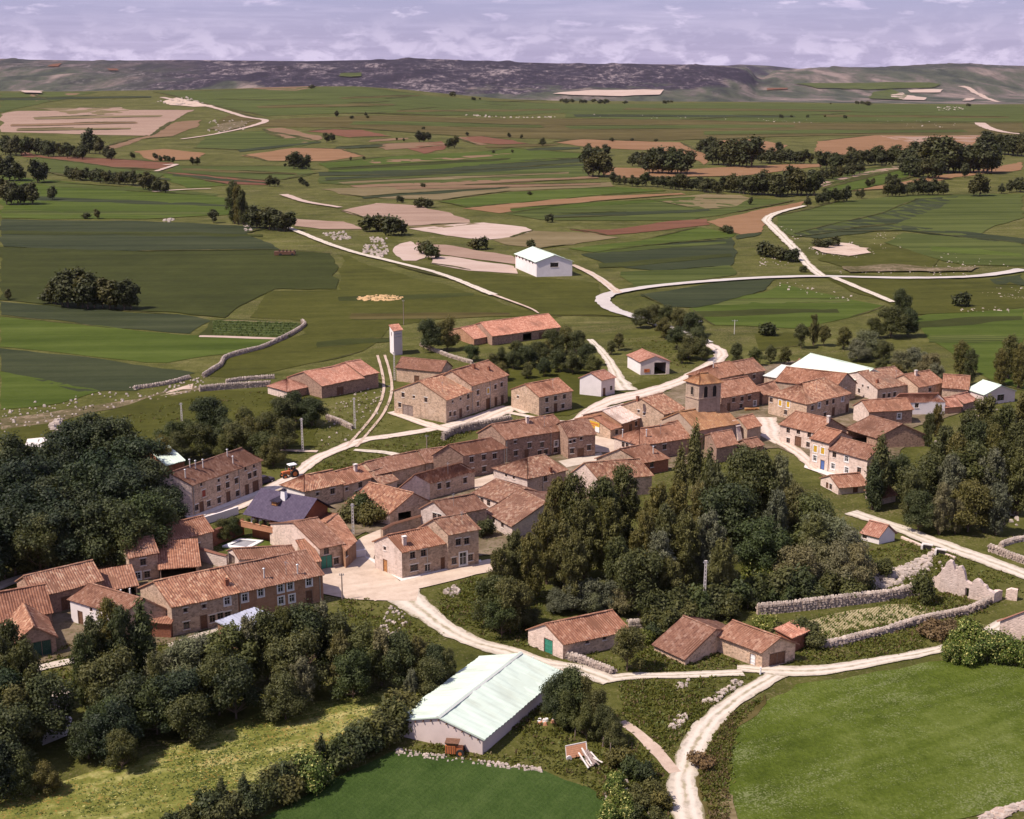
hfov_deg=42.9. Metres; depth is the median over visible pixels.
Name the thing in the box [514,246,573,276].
white warehouse
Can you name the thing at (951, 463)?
feathery tree
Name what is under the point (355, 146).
field
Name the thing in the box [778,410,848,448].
lit house
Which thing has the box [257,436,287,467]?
broadleaf tree
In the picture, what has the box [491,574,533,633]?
broadleaf tree
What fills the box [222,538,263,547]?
swimming pool
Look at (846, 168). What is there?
field tree
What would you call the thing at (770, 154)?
field tree
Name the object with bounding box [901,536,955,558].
bridge parapet
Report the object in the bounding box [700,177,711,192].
field tree
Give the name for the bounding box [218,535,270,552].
lawn
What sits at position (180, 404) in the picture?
utility pole
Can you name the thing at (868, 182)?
field tree
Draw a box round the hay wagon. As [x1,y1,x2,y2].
[274,249,295,255]
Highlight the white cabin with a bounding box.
[578,369,616,396]
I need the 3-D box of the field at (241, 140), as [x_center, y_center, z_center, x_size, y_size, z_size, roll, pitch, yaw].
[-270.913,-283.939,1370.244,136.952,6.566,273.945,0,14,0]
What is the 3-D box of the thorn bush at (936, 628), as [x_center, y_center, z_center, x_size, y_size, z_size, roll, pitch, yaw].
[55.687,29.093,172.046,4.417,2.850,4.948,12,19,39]
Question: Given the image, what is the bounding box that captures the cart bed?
[565,741,587,759]
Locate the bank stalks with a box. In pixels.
[700,712,737,818]
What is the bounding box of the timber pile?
[578,748,602,767]
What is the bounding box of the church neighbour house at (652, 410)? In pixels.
[621,392,684,427]
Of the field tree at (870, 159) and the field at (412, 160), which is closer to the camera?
the field tree at (870, 159)
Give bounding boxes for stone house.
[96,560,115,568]
[123,535,159,580]
[159,447,262,516]
[418,493,488,524]
[510,377,572,415]
[852,397,913,423]
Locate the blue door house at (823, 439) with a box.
[809,426,853,470]
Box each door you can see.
[31,639,51,654]
[60,594,72,610]
[77,610,83,624]
[199,501,203,511]
[200,614,207,628]
[226,491,230,502]
[245,484,248,494]
[252,480,258,491]
[305,590,312,603]
[321,554,332,568]
[337,386,343,394]
[383,559,387,572]
[402,404,412,415]
[440,557,444,568]
[459,550,467,566]
[486,398,489,408]
[524,449,528,457]
[544,637,552,654]
[577,448,583,456]
[749,653,755,664]
[769,650,785,665]
[794,436,801,446]
[820,459,824,469]
[853,487,857,492]
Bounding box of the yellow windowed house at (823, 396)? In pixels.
[767,377,851,417]
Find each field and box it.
[0,92,95,111]
[0,96,150,99]
[0,107,192,135]
[0,175,229,218]
[0,219,278,250]
[0,247,338,317]
[0,301,209,333]
[0,317,277,362]
[0,348,192,391]
[0,372,98,408]
[0,683,424,818]
[1,210,208,214]
[1,230,262,236]
[1,390,319,448]
[11,122,137,125]
[17,128,130,130]
[20,152,172,168]
[21,90,41,92]
[32,157,166,180]
[33,115,161,118]
[35,182,217,195]
[37,196,224,205]
[41,108,128,114]
[104,120,200,148]
[135,149,204,160]
[160,87,569,115]
[163,174,225,187]
[167,172,265,184]
[169,166,315,178]
[173,174,264,182]
[182,168,296,174]
[194,131,315,149]
[198,319,278,335]
[210,255,557,376]
[217,111,1023,140]
[238,141,320,151]
[241,148,360,160]
[254,86,307,90]
[257,103,393,107]
[260,750,606,818]
[267,128,321,140]
[295,219,361,228]
[309,129,385,136]
[316,338,389,347]
[318,158,581,175]
[318,163,587,184]
[319,148,581,171]
[324,182,612,199]
[325,164,582,179]
[328,158,509,169]
[336,145,382,148]
[338,293,473,300]
[339,72,361,76]
[339,172,568,183]
[341,95,418,98]
[341,203,469,225]
[350,121,543,127]
[350,176,597,187]
[350,312,509,318]
[362,187,503,198]
[369,138,408,141]
[371,153,508,162]
[379,142,444,149]
[382,260,626,316]
[393,241,427,260]
[395,183,599,188]
[397,109,560,111]
[408,141,445,153]
[409,222,532,239]
[411,222,476,228]
[416,242,514,263]
[429,256,517,273]
[437,187,666,207]
[458,137,488,144]
[461,136,524,143]
[462,193,685,212]
[486,144,556,147]
[494,231,617,248]
[505,198,794,220]
[506,362,618,415]
[510,197,693,210]
[526,147,579,150]
[544,209,710,217]
[554,89,663,95]
[558,139,708,163]
[565,103,1023,121]
[565,124,793,128]
[569,219,709,234]
[570,227,734,252]
[574,114,794,116]
[582,237,736,269]
[598,253,731,267]
[604,164,819,177]
[610,241,725,250]
[620,265,736,286]
[623,108,850,110]
[633,378,661,389]
[640,279,774,306]
[656,194,748,207]
[689,283,882,328]
[694,309,838,316]
[703,130,967,134]
[707,201,803,233]
[712,299,849,304]
[717,139,786,150]
[726,658,1023,818]
[735,233,760,238]
[755,333,804,349]
[776,193,1023,236]
[794,196,957,236]
[796,82,939,88]
[797,225,1023,243]
[809,604,934,638]
[814,135,980,154]
[818,244,937,266]
[821,166,897,186]
[821,271,1023,313]
[823,115,1008,117]
[824,166,898,183]
[826,170,915,191]
[852,162,1022,190]
[869,89,906,98]
[882,135,979,145]
[884,232,1023,265]
[891,93,925,99]
[908,89,942,91]
[916,307,1023,389]
[917,316,1021,327]
[929,334,1021,342]
[930,246,1021,256]
[990,274,1023,284]
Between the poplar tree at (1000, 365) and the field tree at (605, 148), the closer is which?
the poplar tree at (1000, 365)
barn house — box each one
[0,583,53,626]
[15,559,103,612]
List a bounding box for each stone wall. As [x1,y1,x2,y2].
[39,659,73,669]
[132,375,191,388]
[198,380,270,391]
[202,319,305,376]
[225,374,274,382]
[325,414,353,428]
[419,342,473,363]
[441,414,512,440]
[565,651,617,673]
[626,618,658,627]
[755,584,918,614]
[815,596,991,648]
[987,543,1023,563]
[998,535,1023,546]
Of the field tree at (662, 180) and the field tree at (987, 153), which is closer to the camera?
the field tree at (662, 180)
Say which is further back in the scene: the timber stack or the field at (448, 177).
the field at (448, 177)
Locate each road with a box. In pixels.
[387,589,614,683]
[587,339,637,389]
[595,268,1023,341]
[606,669,744,682]
[666,674,786,818]
[737,619,999,675]
[845,510,1023,578]
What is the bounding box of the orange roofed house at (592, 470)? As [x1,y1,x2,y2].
[568,457,654,497]
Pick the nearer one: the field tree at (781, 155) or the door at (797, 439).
the door at (797, 439)
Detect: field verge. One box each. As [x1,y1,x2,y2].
[0,315,111,327]
[35,181,124,186]
[39,157,110,166]
[48,171,83,178]
[102,135,147,147]
[109,309,167,313]
[115,167,168,171]
[150,122,170,135]
[164,172,225,183]
[191,173,262,179]
[227,108,264,115]
[231,110,263,118]
[240,99,293,99]
[240,172,287,173]
[262,129,283,137]
[271,131,317,140]
[285,172,317,178]
[318,351,360,361]
[320,155,396,162]
[323,173,449,180]
[332,162,419,167]
[336,105,392,106]
[342,127,445,134]
[342,149,363,155]
[352,112,453,115]
[355,176,446,180]
[359,312,417,313]
[398,265,447,277]
[420,158,503,162]
[442,191,502,199]
[454,122,528,124]
[470,172,550,175]
[477,178,590,183]
[478,182,593,184]
[507,204,564,212]
[513,201,599,207]
[553,215,607,217]
[588,241,679,252]
[597,194,676,200]
[601,192,677,195]
[614,128,665,128]
[641,227,694,239]
[658,135,813,140]
[677,108,728,108]
[681,142,701,151]
[690,116,736,118]
[692,308,714,324]
[703,133,812,134]
[730,298,775,299]
[740,200,792,210]
[779,201,837,214]
[787,298,846,298]
[822,169,899,188]
[850,223,893,227]
[850,305,884,316]
[851,169,896,177]
[894,131,962,132]
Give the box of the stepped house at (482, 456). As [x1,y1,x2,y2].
[431,437,507,475]
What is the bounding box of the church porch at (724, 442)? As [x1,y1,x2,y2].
[704,429,737,462]
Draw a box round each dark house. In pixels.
[720,375,760,410]
[731,357,765,383]
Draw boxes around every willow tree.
[143,649,185,691]
[159,635,209,693]
[166,629,212,672]
[546,586,574,613]
[558,583,586,610]
[562,578,604,611]
[585,591,607,612]
[586,579,621,609]
[604,586,637,615]
[630,592,641,613]
[762,542,819,575]
[794,534,837,573]
[797,509,847,547]
[813,556,840,585]
[816,538,856,588]
[820,516,864,561]
[836,524,876,563]
[836,560,868,588]
[845,539,878,585]
[846,338,871,361]
[855,328,885,357]
[890,349,911,372]
[904,345,927,370]
[916,352,940,370]
[925,362,944,378]
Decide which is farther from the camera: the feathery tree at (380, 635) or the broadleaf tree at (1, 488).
the broadleaf tree at (1, 488)
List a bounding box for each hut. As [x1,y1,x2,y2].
[215,607,268,647]
[859,519,896,543]
[864,485,897,503]
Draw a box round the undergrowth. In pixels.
[39,339,1023,818]
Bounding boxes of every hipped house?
[491,454,567,490]
[686,360,742,379]
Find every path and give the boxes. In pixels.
[168,627,217,646]
[186,490,258,517]
[199,335,274,338]
[214,319,300,323]
[353,449,398,454]
[365,556,401,579]
[401,559,481,580]
[804,465,833,474]
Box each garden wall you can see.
[199,547,228,565]
[212,519,243,546]
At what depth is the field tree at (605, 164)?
928.48 m
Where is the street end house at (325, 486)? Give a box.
[279,469,345,503]
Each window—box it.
[135,571,141,580]
[139,557,146,566]
[143,569,150,578]
[182,620,190,630]
[201,488,206,497]
[208,613,215,623]
[216,611,223,618]
[223,596,231,606]
[224,610,231,616]
[241,592,248,603]
[257,588,264,598]
[262,519,269,525]
[277,584,284,593]
[277,595,284,605]
[286,582,293,591]
[288,593,295,603]
[305,578,312,587]
[323,548,329,555]
[330,487,335,494]
[333,556,339,564]
[409,550,415,559]
[409,562,418,572]
[420,548,426,557]
[424,563,430,571]
[446,481,450,488]
[451,556,457,565]
[455,537,461,546]
[463,536,469,545]
[468,553,473,561]
[550,262,558,266]
[554,440,558,446]
[586,444,591,450]
[778,399,781,406]
[812,454,816,462]
[813,444,817,453]
[820,446,824,455]
[830,462,835,470]
[844,454,848,462]
[844,466,848,472]
[997,393,1004,401]
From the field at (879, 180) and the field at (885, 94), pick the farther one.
the field at (885, 94)
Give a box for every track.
[155,164,177,170]
[160,97,268,138]
[279,194,340,206]
[280,449,317,451]
[289,227,496,294]
[493,294,538,312]
[572,265,621,292]
[621,720,679,772]
[761,205,825,275]
[830,277,894,301]
[960,86,999,101]
[974,122,1019,133]
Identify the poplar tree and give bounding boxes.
[0,618,27,672]
[0,636,11,693]
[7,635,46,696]
[68,631,95,708]
[82,613,113,665]
[95,596,117,678]
[101,604,140,682]
[142,651,167,680]
[224,179,236,223]
[232,183,240,224]
[235,188,248,225]
[485,547,512,578]
[501,527,525,584]
[513,531,546,600]
[531,506,558,584]
[541,518,576,590]
[544,476,572,540]
[556,530,588,611]
[558,471,587,534]
[568,498,603,578]
[587,473,622,556]
[592,497,629,576]
[602,533,628,595]
[611,461,641,550]
[628,509,654,556]
[635,481,677,548]
[654,501,676,553]
[666,478,691,554]
[808,313,819,345]
[927,424,953,477]
[945,430,971,480]
[952,339,970,374]
[956,407,978,440]
[963,347,978,383]
[963,418,988,452]
[971,393,999,439]
[985,422,1007,462]
[986,400,1017,439]
[992,347,1009,384]
[995,419,1023,494]
[997,333,1019,377]
[1010,342,1023,388]
[1012,392,1023,422]
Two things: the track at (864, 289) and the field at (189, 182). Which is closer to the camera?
the track at (864, 289)
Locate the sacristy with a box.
[736,413,761,438]
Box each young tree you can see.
[199,619,263,685]
[235,403,254,424]
[316,608,360,664]
[607,340,616,352]
[610,624,648,671]
[613,331,624,349]
[729,342,742,360]
[747,346,762,363]
[763,344,777,362]
[777,345,792,363]
[793,322,810,347]
[818,324,831,345]
[836,326,852,348]
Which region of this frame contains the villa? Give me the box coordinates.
[241,488,335,539]
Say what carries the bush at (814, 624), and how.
on the ground at (602, 330)
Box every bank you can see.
[696,695,765,818]
[716,789,737,818]
[977,802,1023,818]
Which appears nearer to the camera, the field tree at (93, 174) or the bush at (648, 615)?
the bush at (648, 615)
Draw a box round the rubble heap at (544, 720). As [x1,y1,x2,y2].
[537,718,554,725]
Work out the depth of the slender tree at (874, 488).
220.64 m
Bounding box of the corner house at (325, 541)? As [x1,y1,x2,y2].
[269,516,345,568]
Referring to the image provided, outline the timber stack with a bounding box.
[744,407,759,410]
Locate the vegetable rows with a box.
[212,320,300,337]
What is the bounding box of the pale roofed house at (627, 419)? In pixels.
[581,403,640,433]
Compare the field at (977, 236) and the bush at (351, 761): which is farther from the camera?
the field at (977, 236)
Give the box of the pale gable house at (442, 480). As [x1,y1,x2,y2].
[398,462,476,499]
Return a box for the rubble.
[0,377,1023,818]
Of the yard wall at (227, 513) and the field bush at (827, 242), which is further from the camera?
the field bush at (827, 242)
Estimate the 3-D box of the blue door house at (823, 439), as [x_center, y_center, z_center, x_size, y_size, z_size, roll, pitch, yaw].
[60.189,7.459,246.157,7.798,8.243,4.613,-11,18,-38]
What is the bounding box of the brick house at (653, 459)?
[594,443,670,473]
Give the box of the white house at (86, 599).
[66,582,166,630]
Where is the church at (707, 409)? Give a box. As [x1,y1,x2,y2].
[660,372,741,448]
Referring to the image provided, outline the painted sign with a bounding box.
[590,420,599,432]
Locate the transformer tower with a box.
[389,323,402,354]
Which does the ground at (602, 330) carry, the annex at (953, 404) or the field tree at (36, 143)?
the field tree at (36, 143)
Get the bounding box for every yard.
[35,550,321,662]
[328,452,608,555]
[656,361,974,475]
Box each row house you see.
[334,463,372,500]
[360,450,425,483]
[368,467,398,487]
[417,446,443,470]
[476,414,559,461]
[556,418,596,458]
[895,369,941,394]
[941,373,970,396]
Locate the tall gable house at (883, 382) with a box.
[848,366,906,398]
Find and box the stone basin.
[443,587,460,594]
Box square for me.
[322,547,494,600]
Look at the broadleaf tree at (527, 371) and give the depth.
316.81 m
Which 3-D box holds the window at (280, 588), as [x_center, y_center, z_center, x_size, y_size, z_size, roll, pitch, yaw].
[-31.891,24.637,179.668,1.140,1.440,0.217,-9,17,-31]
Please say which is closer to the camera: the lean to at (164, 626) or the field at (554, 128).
the lean to at (164, 626)
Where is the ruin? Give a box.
[933,559,1017,603]
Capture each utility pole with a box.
[179,403,182,420]
[300,418,303,450]
[339,573,343,600]
[350,504,354,533]
[352,398,355,428]
[393,352,395,379]
[703,560,707,590]
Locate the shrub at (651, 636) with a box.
[640,629,657,645]
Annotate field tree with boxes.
[0,133,9,154]
[0,154,7,178]
[0,154,15,180]
[0,177,9,203]
[2,139,12,154]
[2,182,14,204]
[4,288,11,298]
[7,135,21,155]
[8,182,25,204]
[10,161,26,180]
[18,182,28,203]
[19,135,32,155]
[24,181,39,203]
[26,158,47,182]
[27,140,33,152]
[31,137,38,153]
[33,137,41,154]
[36,140,46,154]
[39,162,50,179]
[42,140,54,156]
[43,279,56,303]
[46,185,56,199]
[48,269,64,304]
[51,141,56,155]
[52,268,72,306]
[54,142,61,155]
[57,146,64,156]
[60,142,73,157]
[61,266,84,306]
[63,165,69,178]
[67,167,73,179]
[71,272,92,306]
[72,146,78,158]
[72,167,78,178]
[72,276,97,308]
[75,144,88,158]
[76,169,82,180]
[77,127,96,152]
[80,270,104,307]
[82,167,88,180]
[87,170,95,180]
[90,168,97,180]
[93,137,105,152]
[93,209,99,218]
[93,284,104,307]
[94,169,103,182]
[94,277,118,308]
[101,170,109,181]
[102,145,109,158]
[104,147,117,159]
[109,172,117,183]
[110,279,135,309]
[113,171,123,183]
[120,277,140,308]
[121,171,129,183]
[126,170,137,185]
[136,173,145,188]
[139,171,155,190]
[147,178,153,190]
[150,177,160,190]
[161,181,170,191]
[188,157,194,164]
[194,157,200,164]
[207,209,218,222]
[241,210,253,226]
[246,203,260,227]
[255,205,269,227]
[260,206,273,229]
[264,175,273,184]
[267,217,277,229]
[269,208,283,230]
[278,213,292,231]
[285,151,301,168]
[285,211,297,230]
[296,157,305,168]
[302,153,312,168]
[322,132,330,142]
[330,132,334,140]
[414,130,423,141]
[421,132,426,140]
[426,132,431,140]
[444,138,451,147]
[450,136,458,147]
[538,137,545,145]
[578,146,594,175]
[583,143,592,151]
[583,151,601,176]
[594,149,602,175]
[597,151,615,176]
[602,144,610,153]
[608,171,617,183]
[615,175,621,182]
[621,176,627,184]
[626,153,635,165]
[627,174,635,185]
[633,178,640,185]
[634,151,640,165]
[636,151,645,167]
[639,147,654,172]
[639,171,650,186]
[641,149,656,171]
[649,154,665,173]
[649,176,655,184]
[652,145,668,172]
[653,176,660,186]
[659,175,667,187]
[661,146,681,173]
[665,176,672,188]
[671,173,683,188]
[671,176,678,189]
[673,151,689,172]
[677,173,690,189]
[678,148,696,173]
[688,178,695,188]
[694,175,703,190]
[695,139,702,150]
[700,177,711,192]
[701,136,712,149]
[702,139,716,164]
[709,179,715,192]
[710,143,719,164]
[712,139,726,164]
[712,181,722,192]
[717,138,734,166]
[719,139,740,166]
[719,175,726,191]
[723,173,736,192]
[725,139,739,166]
[733,174,742,193]
[735,139,750,165]
[735,143,741,165]
[736,134,765,166]
[736,175,748,193]
[743,176,758,194]
[754,171,770,194]
[756,148,765,162]
[760,168,771,194]
[763,147,775,163]
[765,174,772,195]
[768,174,783,196]
[774,149,787,162]
[774,173,790,196]
[775,141,783,150]
[781,164,798,194]
[784,168,798,194]
[786,149,794,161]
[786,167,807,194]
[791,152,797,163]
[792,170,810,194]
[795,150,804,163]
[798,149,810,162]
[804,196,811,206]
[805,169,825,195]
[807,152,814,163]
[808,169,822,193]
[814,149,824,167]
[815,193,821,203]
[820,168,825,177]
[821,188,830,201]
[821,193,827,202]
[822,151,831,167]
[824,168,830,178]
[825,153,832,165]
[828,166,837,178]
[828,189,833,202]
[829,152,843,167]
[832,188,841,201]
[837,165,845,176]
[839,188,847,199]
[842,152,857,166]
[843,163,850,175]
[843,185,852,200]
[846,146,856,153]
[848,162,857,174]
[852,150,861,161]
[856,150,870,163]
[856,160,865,172]
[857,188,865,198]
[865,150,874,163]
[865,179,871,185]
[870,144,884,164]
[875,149,888,163]
[881,149,890,165]
[881,181,889,194]
[884,178,899,195]
[885,173,891,182]
[888,144,901,164]
[889,178,902,195]
[894,148,903,158]
[896,143,917,164]
[897,158,908,174]
[899,181,906,195]
[903,155,916,175]
[905,182,909,194]
[906,158,919,175]
[907,139,918,152]
[907,145,921,159]
[908,179,918,193]
[912,161,923,176]
[913,134,939,158]
[917,156,935,177]
[917,177,928,194]
[921,134,945,157]
[923,181,935,192]
[924,135,960,166]
[930,157,942,177]
[930,178,937,194]
[931,161,947,178]
[938,180,949,193]
[939,135,961,172]
[945,141,961,172]
[954,146,970,172]
[957,147,981,172]
[960,163,969,175]
[965,144,978,171]
[967,176,980,195]
[973,140,997,172]
[973,173,991,195]
[975,129,996,147]
[975,145,1000,172]
[991,132,1002,143]
[991,143,1005,171]
[997,135,1008,154]
[998,183,1006,193]
[1001,134,1012,154]
[1005,134,1019,155]
[1006,179,1015,190]
[1007,132,1023,155]
[1014,138,1023,155]
[1014,177,1023,191]
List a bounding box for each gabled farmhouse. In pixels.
[392,372,473,422]
[442,359,508,413]
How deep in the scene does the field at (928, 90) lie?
5872.22 m
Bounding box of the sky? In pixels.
[0,0,1023,68]
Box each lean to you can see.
[150,602,173,637]
[295,538,321,565]
[774,620,809,650]
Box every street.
[0,567,50,589]
[204,405,504,515]
[338,529,403,600]
[387,406,528,430]
[474,474,493,488]
[508,343,727,420]
[559,452,601,466]
[595,436,613,451]
[756,417,779,443]
[776,442,818,468]
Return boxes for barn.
[4,603,58,654]
[162,514,213,549]
[226,544,294,563]
[266,378,307,397]
[286,363,364,397]
[333,359,379,389]
[344,481,429,523]
[450,324,486,344]
[476,313,560,344]
[525,609,628,658]
[651,615,725,664]
[790,353,877,380]
[819,472,866,494]
[846,415,924,447]
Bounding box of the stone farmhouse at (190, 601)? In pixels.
[137,566,239,635]
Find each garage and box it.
[626,348,670,374]
[717,619,799,667]
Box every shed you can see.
[98,564,138,595]
[151,445,185,470]
[156,538,200,578]
[395,356,452,382]
[403,651,561,754]
[737,436,764,450]
[763,364,799,382]
[968,380,1016,403]
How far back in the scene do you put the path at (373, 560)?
198.24 m
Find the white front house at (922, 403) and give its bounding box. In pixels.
[895,392,946,413]
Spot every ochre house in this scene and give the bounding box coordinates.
[222,549,324,612]
[319,512,356,567]
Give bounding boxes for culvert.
[921,542,946,555]
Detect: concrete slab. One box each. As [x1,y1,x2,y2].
[25,437,45,446]
[40,716,71,745]
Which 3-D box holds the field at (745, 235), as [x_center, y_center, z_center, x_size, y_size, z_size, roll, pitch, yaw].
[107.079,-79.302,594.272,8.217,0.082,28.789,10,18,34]
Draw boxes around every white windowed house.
[471,478,541,509]
[487,488,558,535]
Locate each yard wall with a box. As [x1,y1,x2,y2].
[204,506,238,522]
[356,549,365,556]
[381,514,421,536]
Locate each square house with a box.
[372,526,446,577]
[417,511,480,568]
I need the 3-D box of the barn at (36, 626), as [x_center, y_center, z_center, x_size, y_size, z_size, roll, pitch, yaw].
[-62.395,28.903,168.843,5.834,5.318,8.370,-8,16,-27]
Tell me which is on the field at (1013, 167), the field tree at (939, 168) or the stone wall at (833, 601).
the field tree at (939, 168)
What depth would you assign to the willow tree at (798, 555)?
185.15 m
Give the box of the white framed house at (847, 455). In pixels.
[828,436,888,479]
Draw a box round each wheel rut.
[346,355,384,446]
[355,355,392,446]
[588,273,612,291]
[591,272,618,291]
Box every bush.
[37,291,53,302]
[80,213,91,218]
[159,808,181,818]
[175,804,200,818]
[190,786,224,818]
[200,796,240,818]
[220,788,253,818]
[239,790,267,817]
[244,778,276,811]
[254,762,289,802]
[263,779,285,807]
[269,757,295,791]
[277,773,305,806]
[285,753,304,778]
[291,747,325,792]
[303,760,335,794]
[325,729,355,772]
[329,725,367,769]
[334,742,366,770]
[337,496,367,522]
[344,717,386,747]
[351,490,379,506]
[351,712,400,748]
[355,500,388,526]
[358,214,378,231]
[361,733,385,756]
[366,705,403,741]
[370,213,381,229]
[370,215,386,230]
[373,694,413,738]
[381,213,403,235]
[383,685,424,710]
[387,216,407,234]
[396,195,403,202]
[413,198,423,207]
[414,240,433,253]
[418,196,427,205]
[422,244,440,258]
[424,198,433,207]
[466,237,480,249]
[476,235,488,248]
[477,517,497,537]
[526,240,535,247]
[544,213,553,221]
[595,800,619,818]
[602,744,638,769]
[602,784,634,808]
[603,768,626,793]
[617,802,635,818]
[620,754,640,780]
[626,781,654,806]
[629,802,645,818]
[634,760,656,781]
[640,606,661,627]
[641,776,667,805]
[643,621,662,639]
[647,587,679,622]
[648,788,675,808]
[648,804,670,818]
[657,607,680,632]
[661,581,694,611]
[675,599,697,621]
[686,750,717,770]
[687,582,717,611]
[696,604,718,620]
[702,582,743,618]
[718,225,732,232]
[718,575,758,603]
[718,593,742,619]
[725,226,733,233]
[740,556,762,579]
[741,588,759,610]
[743,568,771,601]
[752,612,771,629]
[753,564,773,575]
[756,240,773,256]
[758,322,774,335]
[759,614,779,630]
[761,561,794,599]
[762,324,778,334]
[763,244,774,256]
[764,583,778,601]
[768,620,783,633]
[769,245,780,257]
[772,247,789,259]
[778,584,798,601]
[784,247,801,261]
[790,562,821,598]
[790,615,809,627]
[799,265,807,271]
[799,619,821,637]
[800,582,829,597]
[804,626,827,648]
[810,239,821,246]
[816,238,833,247]
[816,569,839,594]
[830,236,840,245]
[837,574,867,598]
[855,564,877,591]
[874,556,895,576]
[910,568,937,604]
[915,616,949,642]
[939,627,972,662]
[939,639,962,665]
[941,617,958,637]
[944,615,996,655]
[951,291,971,305]
[959,642,982,667]
[971,628,1002,665]
[984,625,1012,664]
[997,633,1023,667]
[998,648,1018,664]
[1015,634,1023,666]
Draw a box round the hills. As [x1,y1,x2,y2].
[0,57,1023,103]
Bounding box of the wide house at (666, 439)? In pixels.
[612,422,689,456]
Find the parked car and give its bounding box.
[262,475,274,484]
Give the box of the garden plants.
[808,600,933,638]
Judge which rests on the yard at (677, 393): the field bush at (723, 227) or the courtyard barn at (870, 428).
the courtyard barn at (870, 428)
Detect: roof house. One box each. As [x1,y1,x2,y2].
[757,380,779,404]
[774,366,857,398]
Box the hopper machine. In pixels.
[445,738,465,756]
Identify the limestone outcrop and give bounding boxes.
[157,96,1020,311]
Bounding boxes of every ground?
[0,86,1023,818]
[0,386,198,429]
[163,97,211,106]
[165,384,192,394]
[209,120,253,131]
[812,243,870,255]
[842,264,978,271]
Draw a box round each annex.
[665,420,689,435]
[943,396,962,413]
[952,391,974,410]
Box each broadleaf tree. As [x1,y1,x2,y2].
[0,429,40,474]
[0,456,41,494]
[0,478,11,505]
[0,479,62,516]
[0,501,46,574]
[0,519,27,579]
[0,537,17,577]
[0,662,29,709]
[0,681,47,748]
[0,700,38,765]
[0,736,30,799]
[3,670,83,748]
[3,748,37,797]
[4,451,65,482]
[8,511,74,573]
[29,472,89,505]
[30,759,63,795]
[34,435,76,475]
[34,495,86,569]
[41,415,106,462]
[47,456,118,503]
[53,486,119,562]
[59,407,115,464]
[59,525,94,564]
[64,713,102,760]
[68,444,141,479]
[73,496,142,566]
[74,644,137,712]
[76,524,115,568]
[82,693,142,735]
[86,696,144,762]
[87,414,153,462]
[90,460,159,503]
[96,515,159,565]
[97,669,152,729]
[101,727,144,768]
[109,432,166,480]
[113,490,180,548]
[127,454,183,501]
[131,671,173,735]
[139,665,215,732]
[143,484,190,518]
[152,419,184,444]
[154,432,173,455]
[154,505,180,539]
[163,691,216,744]
[167,430,193,456]
[173,503,191,519]
[177,416,199,446]
[183,422,214,456]
[188,395,231,434]
[190,647,248,715]
[204,652,262,718]
[208,417,236,451]
[212,432,235,454]
[214,517,232,539]
[217,420,254,450]
[227,514,242,538]
[239,605,292,679]
[240,415,263,450]
[246,431,281,458]
[253,409,279,435]
[256,670,311,723]
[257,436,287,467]
[262,622,331,692]
[266,394,297,421]
[272,416,299,449]
[282,390,309,421]
[283,598,332,667]
[297,395,329,425]
[328,645,372,700]
[348,617,387,684]
[372,627,416,685]
[410,655,449,694]
[416,317,445,351]
[422,641,446,680]
[436,314,461,349]
[463,344,480,359]
[468,569,517,629]
[483,595,521,637]
[487,352,499,365]
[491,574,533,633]
[496,346,508,366]
[496,362,508,376]
[505,350,521,367]
[507,340,523,352]
[513,587,543,626]
[518,345,538,365]
[520,362,532,377]
[529,340,550,362]
[535,357,551,375]
[538,669,577,711]
[540,686,561,723]
[541,327,566,350]
[545,339,553,356]
[547,348,567,371]
[551,664,587,715]
[551,688,580,726]
[558,323,571,350]
[560,349,584,372]
[567,329,585,353]
[568,674,596,718]
[571,700,601,740]
[576,342,596,362]
[582,686,607,716]
[583,353,602,371]
[591,703,619,738]
[601,720,626,747]
[610,544,664,615]
[630,307,650,327]
[645,303,660,326]
[654,317,672,337]
[656,303,677,324]
[667,325,685,348]
[670,307,687,327]
[676,348,687,361]
[677,333,698,359]
[682,311,706,332]
[690,324,708,348]
[691,477,762,548]
[693,336,710,359]
[721,442,783,522]
[732,511,794,570]
[785,489,840,546]
[865,316,885,334]
[871,339,895,360]
[874,358,886,367]
[876,306,911,336]
[887,451,915,496]
[890,362,903,370]
[892,287,913,314]
[892,452,944,504]
[896,308,920,336]
[902,488,937,529]
[907,367,918,372]
[941,439,1006,489]
[947,477,996,531]
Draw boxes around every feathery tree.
[235,613,260,668]
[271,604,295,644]
[287,656,315,705]
[312,598,334,666]
[326,629,352,689]
[368,626,393,686]
[403,667,417,694]
[404,633,427,674]
[440,646,456,681]
[646,528,676,591]
[656,555,683,593]
[668,508,701,584]
[686,479,708,521]
[692,507,727,581]
[699,459,728,505]
[707,537,739,592]
[752,448,775,520]
[760,487,791,534]
[767,450,793,513]
[780,479,810,548]
[797,511,830,558]
[898,469,924,521]
[922,411,935,445]
[927,480,953,534]
[933,402,944,436]
[935,451,966,515]
[948,498,966,533]
[977,504,989,532]
[978,445,1007,503]
[987,480,1013,534]
[1005,446,1023,515]
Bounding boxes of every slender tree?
[126,593,159,676]
[213,775,228,797]
[236,772,250,796]
[311,739,321,757]
[318,730,326,762]
[671,441,690,501]
[685,417,704,491]
[700,444,715,480]
[862,456,886,511]
[866,430,892,499]
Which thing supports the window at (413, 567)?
in the square house at (410, 552)
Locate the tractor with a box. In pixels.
[280,462,298,478]
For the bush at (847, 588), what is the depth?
183.12 m
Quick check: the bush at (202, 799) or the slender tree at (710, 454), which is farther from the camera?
the slender tree at (710, 454)
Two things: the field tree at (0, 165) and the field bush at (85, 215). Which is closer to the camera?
the field bush at (85, 215)

